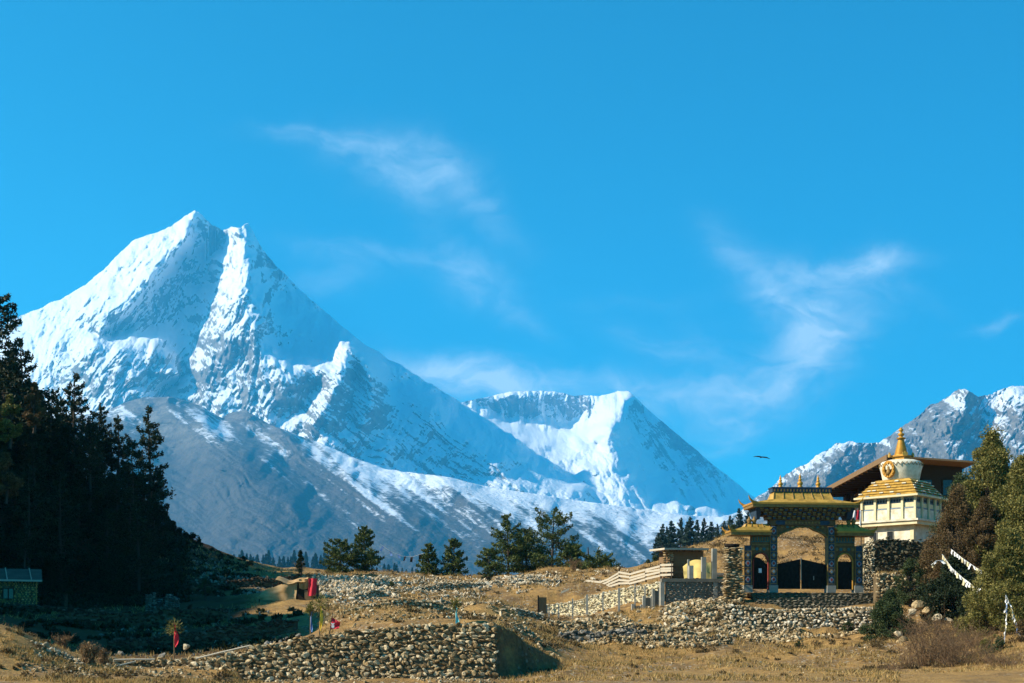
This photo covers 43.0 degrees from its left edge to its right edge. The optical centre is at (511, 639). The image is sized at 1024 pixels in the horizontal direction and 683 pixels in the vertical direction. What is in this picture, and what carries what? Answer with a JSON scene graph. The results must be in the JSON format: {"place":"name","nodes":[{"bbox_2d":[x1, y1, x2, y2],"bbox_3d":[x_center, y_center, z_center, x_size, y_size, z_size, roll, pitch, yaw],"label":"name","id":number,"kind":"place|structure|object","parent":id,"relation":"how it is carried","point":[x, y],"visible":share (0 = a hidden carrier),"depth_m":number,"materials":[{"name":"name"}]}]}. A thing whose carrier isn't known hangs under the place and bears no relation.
{"place":"outdoors","nodes":[
{"label":"outdoors","id":0,"kind":"place"},
{"bbox_2d":[0,210,608,504],"bbox_3d":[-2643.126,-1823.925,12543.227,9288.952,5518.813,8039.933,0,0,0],"label":"mountain","id":1,"kind":"structure","parent":0,"point":[196,307],"depth_m":12723.91,"materials":[{"name":"snow"}]},
{"bbox_2d":[70,397,737,575],"bbox_3d":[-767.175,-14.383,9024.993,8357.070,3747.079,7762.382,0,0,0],"label":"mountain","id":2,"kind":"structure","parent":0,"point":[245,481],"depth_m":8489.90,"materials":[{"name":"snow"}]},
{"bbox_2d":[0,498,1023,682],"bbox_3d":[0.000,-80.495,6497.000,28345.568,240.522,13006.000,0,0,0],"label":"ground","id":3,"kind":"structure","parent":0,"point":[514,656],"depth_m":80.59,"materials":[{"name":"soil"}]},
{"bbox_2d":[0,394,22,448],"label":"broadleaf tree","id":4,"kind":"object","parent":3,"relation":"on","point":[8,410],"visible":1,"depth_m":111.69,"materials":[{"name":"green plant"}]},
{"bbox_2d":[0,452,23,503],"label":"broadleaf tree","id":5,"kind":"object","parent":3,"relation":"on","point":[9,481],"visible":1,"depth_m":105.70,"materials":[{"name":"green plant"}]},
{"bbox_2d":[0,445,23,533],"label":"pine tree","id":6,"kind":"object","parent":3,"relation":"on","point":[8,510],"visible":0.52,"depth_m":115.76,"materials":[{"name":"green plant"}]},
{"bbox_2d":[0,567,41,604],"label":"stone cottage","id":7,"kind":"structure","parent":3,"relation":"on","point":[19,586],"depth_m":103.65,"materials":[{"name":"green stone"}]},
{"bbox_2d":[0,292,45,443],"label":"pine tree","id":8,"kind":"object","parent":3,"relation":"on","point":[9,362],"visible":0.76,"depth_m":117.92,"materials":[{"name":"green plant"}]},
{"bbox_2d":[9,518,43,589],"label":"pine tree","id":9,"kind":"object","parent":3,"relation":"on","point":[25,547],"visible":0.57,"depth_m":108.60,"materials":[{"name":"green plant"}]},
{"bbox_2d":[0,336,54,468],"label":"pine tree","id":10,"kind":"object","parent":3,"relation":"on","point":[20,447],"visible":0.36,"depth_m":121.72,"materials":[{"name":"green plant"}]},
{"bbox_2d":[0,465,56,568],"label":"pine tree","id":11,"kind":"object","parent":3,"relation":"on","point":[26,489],"visible":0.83,"depth_m":112.06,"materials":[{"name":"green plant"}]},
{"bbox_2d":[21,381,45,433],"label":"broadleaf tree","id":12,"kind":"object","parent":3,"relation":"on","point":[34,396],"visible":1,"depth_m":115.85,"materials":[{"name":"green plant"}]},
{"bbox_2d":[12,432,63,521],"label":"pine tree","id":13,"kind":"object","parent":3,"relation":"on","point":[35,461],"visible":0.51,"depth_m":119.25,"materials":[{"name":"green plant"}]},
{"bbox_2d":[1,602,87,613],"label":"stone wall","id":14,"kind":"structure","parent":3,"relation":"on","point":[30,608],"depth_m":97.13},
{"bbox_2d":[24,432,76,504],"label":"pine tree","id":15,"kind":"object","parent":3,"relation":"on","point":[46,486],"visible":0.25,"depth_m":123.86,"materials":[{"name":"green plant"}]},
{"bbox_2d":[25,387,82,489],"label":"pine tree","id":16,"kind":"object","parent":3,"relation":"on","point":[51,409],"visible":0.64,"depth_m":123.48,"materials":[{"name":"green plant"}]},
{"bbox_2d":[30,640,91,666],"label":"stone wall","id":17,"kind":"structure","parent":3,"relation":"on","point":[66,656],"depth_m":59.17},
{"bbox_2d":[51,633,76,648],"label":"dry bush","id":18,"kind":"object","parent":3,"relation":"on","point":[65,640],"visible":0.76,"depth_m":65.91,"materials":[{"name":"brown plant"}]},
{"bbox_2d":[47,372,106,488],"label":"pine tree","id":19,"kind":"object","parent":3,"relation":"on","point":[72,421],"visible":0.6,"depth_m":125.70,"materials":[{"name":"green plant"}]},
{"bbox_2d":[78,640,102,663],"bbox_3d":[-19.350,0.699,59.527,1.217,1.409,1.145,0,0,-34],"label":"dry bush","id":20,"kind":"object","parent":3,"relation":"on","point":[86,650],"visible":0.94,"depth_m":59.38,"materials":[{"name":"brown plant"}]},
{"bbox_2d":[66,421,118,511],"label":"pine tree","id":21,"kind":"object","parent":3,"relation":"on","point":[100,490],"visible":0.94,"depth_m":123.58,"materials":[{"name":"green plant"}]},
{"bbox_2d":[81,468,104,537],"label":"pine tree","id":22,"kind":"object","parent":3,"relation":"on","point":[97,510],"visible":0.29,"depth_m":126.47,"materials":[{"name":"green plant"}]},
{"bbox_2d":[80,402,119,509],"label":"pine tree","id":23,"kind":"object","parent":3,"relation":"on","point":[105,432],"visible":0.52,"depth_m":129.77,"materials":[{"name":"green plant"}]},
{"bbox_2d":[92,471,139,549],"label":"pine tree","id":24,"kind":"object","parent":3,"relation":"on","point":[116,499],"visible":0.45,"depth_m":125.64,"materials":[{"name":"green plant"}]},
{"bbox_2d":[103,415,136,494],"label":"pine tree","id":25,"kind":"object","parent":3,"relation":"on","point":[116,451],"visible":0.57,"depth_m":131.64,"materials":[{"name":"green plant"}]},
{"bbox_2d":[110,436,155,521],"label":"pine tree","id":26,"kind":"object","parent":3,"relation":"on","point":[126,466],"visible":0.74,"depth_m":127.89,"materials":[{"name":"green plant"}]},
{"bbox_2d":[111,506,167,598],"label":"pine tree","id":27,"kind":"object","parent":3,"relation":"on","point":[136,564],"visible":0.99,"depth_m":109.77,"materials":[{"name":"green plant"}]},
{"bbox_2d":[56,604,229,628],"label":"terrace wall","id":28,"kind":"structure","parent":3,"relation":"on","point":[159,617],"depth_m":87.38,"materials":[{"name":"grey stone"}]},
{"bbox_2d":[133,532,159,591],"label":"pine tree","id":29,"kind":"object","parent":3,"relation":"on","point":[151,557],"visible":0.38,"depth_m":114.16,"materials":[{"name":"green plant"}]},
{"bbox_2d":[125,405,175,526],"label":"pine tree","id":30,"kind":"object","parent":3,"relation":"on","point":[155,439],"visible":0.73,"depth_m":131.70,"materials":[{"name":"green plant"}]},
{"bbox_2d":[0,487,304,654],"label":"undergrowth","id":31,"kind":"object","parent":3,"relation":"on","point":[176,557],"visible":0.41,"depth_m":111.66,"materials":[{"name":"green plant"}]},
{"bbox_2d":[144,492,166,552],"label":"pine tree","id":32,"kind":"object","parent":3,"relation":"on","point":[157,517],"visible":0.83,"depth_m":129.24,"materials":[{"name":"green plant"}]},
{"bbox_2d":[145,592,179,610],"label":"stone ruin","id":33,"kind":"object","parent":3,"relation":"on","point":[153,600],"visible":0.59,"depth_m":99.13,"materials":[{"name":"stone"}]},
{"bbox_2d":[155,509,171,547],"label":"pine tree","id":34,"kind":"object","parent":3,"relation":"on","point":[166,523],"visible":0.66,"depth_m":134.76,"materials":[{"name":"green plant"}]},
{"bbox_2d":[95,651,243,667],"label":"stone wall","id":35,"kind":"structure","parent":3,"relation":"on","point":[159,662],"depth_m":61.63,"materials":[{"name":"stone"}]},
{"bbox_2d":[162,617,184,658],"bbox_3d":[-16.305,0.104,62.572,1.080,2.498,1.106,0,0,0],"label":"flagpole","id":36,"kind":"object","parent":3,"relation":"on","point":[176,636],"visible":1,"depth_m":62.58,"materials":[{"name":"red fabric"}]},
{"bbox_2d":[98,554,300,657],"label":"rubble","id":37,"kind":"object","parent":3,"relation":"on","point":[121,653],"visible":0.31,"depth_m":111.90,"materials":[{"name":"grey stone"}]},
{"bbox_2d":[107,616,299,651],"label":"terrace wall","id":38,"kind":"structure","parent":3,"relation":"on","point":[233,632],"depth_m":75.97,"materials":[{"name":"grey stone"}]},
{"bbox_2d":[190,575,298,591],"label":"terrace wall","id":39,"kind":"structure","parent":3,"relation":"on","point":[267,582],"depth_m":117.98,"materials":[{"name":"grey stone"}]},
{"bbox_2d":[257,576,318,601],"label":"tarp hut","id":40,"kind":"object","parent":3,"relation":"on","point":[307,588],"visible":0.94,"depth_m":99.91,"materials":[{"name":"beige fabric"}]},
{"bbox_2d":[319,538,363,572],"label":"pine tree","id":41,"kind":"object","parent":3,"relation":"on","point":[336,551],"visible":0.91,"depth_m":148.37,"materials":[{"name":"green plant"}]},
{"bbox_2d":[189,621,498,681],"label":"stone wall","id":42,"kind":"structure","parent":3,"relation":"on","point":[448,650],"depth_m":60.25,"materials":[{"name":"stone"}]},
{"bbox_2d":[310,592,328,635],"bbox_3d":[-9.014,-1.169,60.975,1.020,2.262,0.963,0,0,32],"label":"flagpole","id":43,"kind":"object","parent":42,"relation":"on","point":[320,607],"visible":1,"depth_m":60.96,"materials":[{"name":"yellow fabric"}]},
{"bbox_2d":[311,573,401,597],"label":"rubble","id":44,"kind":"object","parent":3,"relation":"on","point":[355,584],"visible":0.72,"depth_m":119.06,"materials":[{"name":"stone"}]},
{"bbox_2d":[347,525,384,571],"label":"pine tree","id":45,"kind":"object","parent":3,"relation":"on","point":[370,558],"visible":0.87,"depth_m":149.53,"materials":[{"name":"green plant"}]},
{"bbox_2d":[351,588,388,599],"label":"terrace wall","id":46,"kind":"structure","parent":3,"relation":"on","point":[373,592],"depth_m":101.36,"materials":[{"name":"stone"}]},
{"bbox_2d":[337,597,454,614],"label":"terrace wall","id":47,"kind":"structure","parent":3,"relation":"on","point":[422,603],"depth_m":83.80,"materials":[{"name":"beige stone"}]},
{"bbox_2d":[415,542,444,574],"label":"pine tree","id":48,"kind":"object","parent":3,"relation":"on","point":[426,556],"visible":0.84,"depth_m":149.69,"materials":[{"name":"green plant"}]},
{"bbox_2d":[324,592,560,671],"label":"rubble","id":49,"kind":"object","parent":3,"relation":"on","point":[358,615],"visible":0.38,"depth_m":74.10,"materials":[{"name":"beige stone"}]},
{"bbox_2d":[401,580,485,592],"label":"terrace wall","id":50,"kind":"structure","parent":3,"relation":"on","point":[445,585],"depth_m":116.03,"materials":[{"name":"stone"}]},
{"bbox_2d":[435,538,468,575],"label":"pine tree","id":51,"kind":"object","parent":3,"relation":"on","point":[454,566],"visible":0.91,"depth_m":149.62,"materials":[{"name":"green plant"}]},
{"bbox_2d":[21,528,931,682],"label":"rubble","id":52,"kind":"object","parent":3,"relation":"on","point":[41,668],"visible":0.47,"depth_m":58.60,"materials":[{"name":"beige stone"}]},
{"bbox_2d":[324,567,636,603],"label":"rubble","id":53,"kind":"object","parent":3,"relation":"on","point":[487,584],"visible":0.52,"depth_m":117.80,"materials":[{"name":"stone"}]},
{"bbox_2d":[433,597,544,620],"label":"terrace wall","id":54,"kind":"structure","parent":3,"relation":"on","point":[531,614],"depth_m":99.14,"materials":[{"name":"stone"}]},
{"bbox_2d":[474,547,506,575],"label":"pine tree","id":55,"kind":"object","parent":3,"relation":"on","point":[493,564],"visible":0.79,"depth_m":146.47,"materials":[{"name":"green plant"}]},
{"bbox_2d":[486,513,530,574],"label":"pine tree","id":56,"kind":"object","parent":3,"relation":"on","point":[512,551],"visible":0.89,"depth_m":150.40,"materials":[{"name":"green plant"}]},
{"bbox_2d":[0,520,1023,682],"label":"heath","id":57,"kind":"object","parent":3,"relation":"on","point":[874,644],"visible":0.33,"depth_m":81.68,"materials":[{"name":"plant"}]},
{"bbox_2d":[477,578,562,583],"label":"terrace wall","id":58,"kind":"structure","parent":3,"relation":"on","point":[534,580],"depth_m":125.76,"materials":[{"name":"stone"}]},
{"bbox_2d":[503,527,547,572],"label":"pine tree","id":59,"kind":"object","parent":3,"relation":"on","point":[532,548],"visible":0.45,"depth_m":153.24,"materials":[{"name":"green plant"}]},
{"bbox_2d":[537,595,547,614],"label":"wooden gate","id":60,"kind":"structure","parent":3,"relation":"on","point":[542,605],"depth_m":108.50,"materials":[{"name":"wood"}]},
{"bbox_2d":[527,507,578,568],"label":"pine tree","id":61,"kind":"object","parent":3,"relation":"on","point":[553,537],"visible":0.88,"depth_m":149.55,"materials":[{"name":"green plant"}]},
{"bbox_2d":[557,542,585,568],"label":"pine tree","id":62,"kind":"object","parent":3,"relation":"on","point":[571,552],"visible":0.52,"depth_m":147.61,"materials":[{"name":"green plant"}]},
{"bbox_2d":[548,583,645,619],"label":"wire fence","id":63,"kind":"object","parent":3,"relation":"on","point":[602,603],"visible":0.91,"depth_m":101.94,"materials":[{"name":"concrete"}]},
{"bbox_2d":[577,547,622,569],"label":"pine tree","id":64,"kind":"object","parent":3,"relation":"on","point":[597,561],"visible":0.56,"depth_m":145.15,"materials":[{"name":"green plant"}]},
{"bbox_2d":[546,582,658,615],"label":"stone wall","id":65,"kind":"structure","parent":3,"relation":"on","point":[608,598],"depth_m":106.12,"materials":[{"name":"beige stone"}]},
{"bbox_2d":[557,625,647,641],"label":"stone wall","id":66,"kind":"structure","parent":3,"relation":"on","point":[586,635],"depth_m":88.35,"materials":[{"name":"stone"}]},
{"bbox_2d":[559,562,672,586],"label":"plank fence","id":67,"kind":"object","parent":3,"relation":"on","point":[645,574],"visible":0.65,"depth_m":110.45,"materials":[{"name":"wood"}]},
{"bbox_2d":[542,618,690,634],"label":"terrace wall","id":68,"kind":"structure","parent":3,"relation":"on","point":[608,626],"depth_m":90.72,"materials":[{"name":"beige stone"}]},
{"bbox_2d":[656,524,667,554],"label":"pine tree","id":69,"kind":"object","parent":3,"relation":"on","point":[662,541],"visible":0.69,"depth_m":469.77,"materials":[{"name":"green plant"}]},
{"bbox_2d":[598,632,732,644],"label":"terrace wall","id":70,"kind":"structure","parent":3,"relation":"on","point":[637,637],"depth_m":87.41,"materials":[{"name":"beige stone"}]},
{"bbox_2d":[666,521,679,547],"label":"pine tree","id":71,"kind":"object","parent":3,"relation":"on","point":[671,531],"visible":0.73,"depth_m":503.09,"materials":[{"name":"green plant"}]},
{"bbox_2d":[672,518,683,547],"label":"pine tree","id":72,"kind":"object","parent":3,"relation":"on","point":[679,534],"visible":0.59,"depth_m":500.33,"materials":[{"name":"green plant"}]},
{"bbox_2d":[650,548,708,580],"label":"stone shed","id":73,"kind":"structure","parent":3,"relation":"on","point":[678,557],"depth_m":108.87,"materials":[{"name":"brown stone"}]},
{"bbox_2d":[681,516,695,546],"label":"pine tree","id":74,"kind":"object","parent":3,"relation":"on","point":[689,538],"visible":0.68,"depth_m":494.30,"materials":[{"name":"green plant"}]},
{"bbox_2d":[659,548,723,605],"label":"concrete wall","id":75,"kind":"structure","parent":3,"relation":"on","point":[675,590],"depth_m":100.62,"materials":[{"name":"grey stone"}]},
{"bbox_2d":[683,560,710,578],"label":"tarpaulin","id":76,"kind":"object","parent":3,"relation":"on","point":[696,564],"visible":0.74,"depth_m":105.06,"materials":[{"name":"plastic"}]},
{"bbox_2d":[545,596,860,648],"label":"rubble","id":77,"kind":"object","parent":3,"relation":"on","point":[749,634],"visible":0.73,"depth_m":92.98,"materials":[{"name":"beige stone"}]},
{"bbox_2d":[721,544,746,600],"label":"stone pillar","id":78,"kind":"structure","parent":3,"relation":"on","point":[733,579],"depth_m":97.70,"materials":[{"name":"stone"}]},
{"bbox_2d":[718,604,874,634],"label":"retaining wall","id":79,"kind":"structure","parent":3,"relation":"on","point":[767,619],"depth_m":94.93,"materials":[{"name":"stone"}]},
{"bbox_2d":[745,592,872,608],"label":"stone steps","id":80,"kind":"structure","parent":3,"relation":"on","point":[790,600],"depth_m":98.41,"materials":[{"name":"stone"}]},
{"bbox_2d":[722,474,877,592],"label":"temple gate","id":81,"kind":"structure","parent":80,"relation":"on","point":[781,509],"depth_m":99.58,"materials":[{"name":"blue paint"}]},
{"bbox_2d":[754,557,766,588],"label":"side door","id":82,"kind":"structure","parent":81,"relation":"in","point":[760,567],"depth_m":99.68,"materials":[{"name":"black wood"}]},
{"bbox_2d":[838,562,850,588],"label":"side door","id":83,"kind":"structure","parent":81,"relation":"in","point":[844,568],"depth_m":100.27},
{"bbox_2d":[863,538,874,591],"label":"stone wall","id":84,"kind":"structure","parent":3,"relation":"on","point":[868,559],"depth_m":103.44,"materials":[{"name":"stone"}]},
{"bbox_2d":[858,589,914,641],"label":"green bush","id":85,"kind":"object","parent":3,"relation":"on","point":[884,612],"visible":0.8,"depth_m":86.39,"materials":[{"name":"green plant"}]},
{"bbox_2d":[857,536,923,573],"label":"retaining wall","id":86,"kind":"structure","parent":3,"relation":"on","point":[891,555],"depth_m":106.39,"materials":[{"name":"stone"}]},
{"bbox_2d":[872,571,917,603],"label":"retaining wall","id":87,"kind":"structure","parent":3,"relation":"on","point":[883,583],"depth_m":97.36,"materials":[{"name":"beige stone"}]},
{"bbox_2d":[854,427,947,542],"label":"stupa","id":88,"kind":"object","parent":3,"relation":"on","point":[901,500],"visible":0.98,"depth_m":113.54,"materials":[{"name":"white paint"}]},
{"bbox_2d":[828,454,975,520],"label":"monastery hall","id":89,"kind":"structure","parent":3,"relation":"on","point":[937,473],"depth_m":128.11,"materials":[{"name":"brown wood"}]},
{"bbox_2d":[884,646,922,668],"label":"bare shrub","id":90,"kind":"object","parent":3,"relation":"on","point":[909,660],"visible":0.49,"depth_m":68.74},
{"bbox_2d":[890,557,928,606],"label":"green bush","id":91,"kind":"object","parent":3,"relation":"on","point":[909,569],"visible":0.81,"depth_m":95.83,"materials":[{"name":"green plant"}]},
{"bbox_2d":[887,590,973,666],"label":"bare shrub","id":92,"kind":"object","parent":3,"relation":"on","point":[924,657],"visible":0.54,"depth_m":70.78,"materials":[{"name":"plant"}]},
{"bbox_2d":[913,554,979,624],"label":"dark shrub","id":93,"kind":"object","parent":3,"relation":"on","point":[949,582],"visible":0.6,"depth_m":89.25,"materials":[{"name":"green plant"}]},
{"bbox_2d":[928,471,970,549],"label":"juniper tree","id":94,"kind":"object","parent":3,"relation":"on","point":[958,479],"visible":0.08,"depth_m":105.78,"materials":[{"name":"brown plant"}]},
{"bbox_2d":[915,482,984,597],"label":"russet shrub","id":95,"kind":"object","parent":3,"relation":"on","point":[958,515],"visible":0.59,"depth_m":94.54,"materials":[{"name":"brown plant"}]},
{"bbox_2d":[909,616,1004,661],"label":"bare shrub","id":96,"kind":"object","parent":3,"relation":"on","point":[940,649],"visible":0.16,"depth_m":73.68,"materials":[{"name":"plant"}]},
{"bbox_2d":[918,620,1000,667],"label":"bare shrub","id":97,"kind":"object","parent":3,"relation":"on","point":[947,659],"visible":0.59,"depth_m":68.89,"materials":[{"name":"plant"}]},
{"bbox_2d":[942,614,1005,651],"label":"bare shrub","id":98,"kind":"object","parent":3,"relation":"on","point":[978,639],"visible":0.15,"depth_m":76.84,"materials":[{"name":"brown plant"}]},
{"bbox_2d":[941,424,1013,554],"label":"juniper tree","id":99,"kind":"object","parent":3,"relation":"on","point":[991,467],"visible":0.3,"depth_m":99.13,"materials":[{"name":"green plant"}]},
{"bbox_2d":[957,496,1006,575],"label":"russet shrub","id":100,"kind":"object","parent":3,"relation":"on","point":[986,510],"visible":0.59,"depth_m":92.56,"materials":[{"name":"brown plant"}]},
{"bbox_2d":[949,642,1018,665],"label":"bare shrub","id":101,"kind":"object","parent":3,"relation":"on","point":[987,654],"visible":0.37,"depth_m":67.78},
{"bbox_2d":[953,526,1023,638],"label":"olive pine","id":102,"kind":"object","parent":3,"relation":"on","point":[1000,577],"visible":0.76,"depth_m":79.22,"materials":[{"name":"green plant"}]},
{"bbox_2d":[974,453,1023,561],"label":"juniper tree","id":103,"kind":"object","parent":3,"relation":"on","point":[1009,507],"visible":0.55,"depth_m":92.30,"materials":[{"name":"green plant"}]},
{"bbox_2d":[978,644,1023,666],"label":"bare shrub","id":104,"kind":"object","parent":3,"relation":"on","point":[1001,661],"visible":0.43,"depth_m":65.98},
{"bbox_2d":[1005,619,1023,643],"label":"dark shrub","id":105,"kind":"object","parent":3,"relation":"on","point":[1019,625],"visible":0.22,"depth_m":74.87,"materials":[{"name":"green plant"}]},
{"bbox_2d":[0,0,1023,497],"label":"sky","id":106,"kind":"structure","parent":0,"point":[791,231],"materials":[{"name":"blue"}]},
{"bbox_2d":[462,391,754,516],"bbox_3d":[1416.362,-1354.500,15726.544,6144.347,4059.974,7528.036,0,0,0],"label":"mountain","id":107,"kind":"structure","parent":0,"point":[624,448],"depth_m":16281.49,"materials":[{"name":"snow"}]},
{"bbox_2d":[712,386,1023,536],"bbox_3d":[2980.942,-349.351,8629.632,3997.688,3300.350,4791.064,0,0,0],"label":"mountain","id":108,"kind":"structure","parent":0,"point":[953,424],"depth_m":8832.47,"materials":[{"name":"snow"}]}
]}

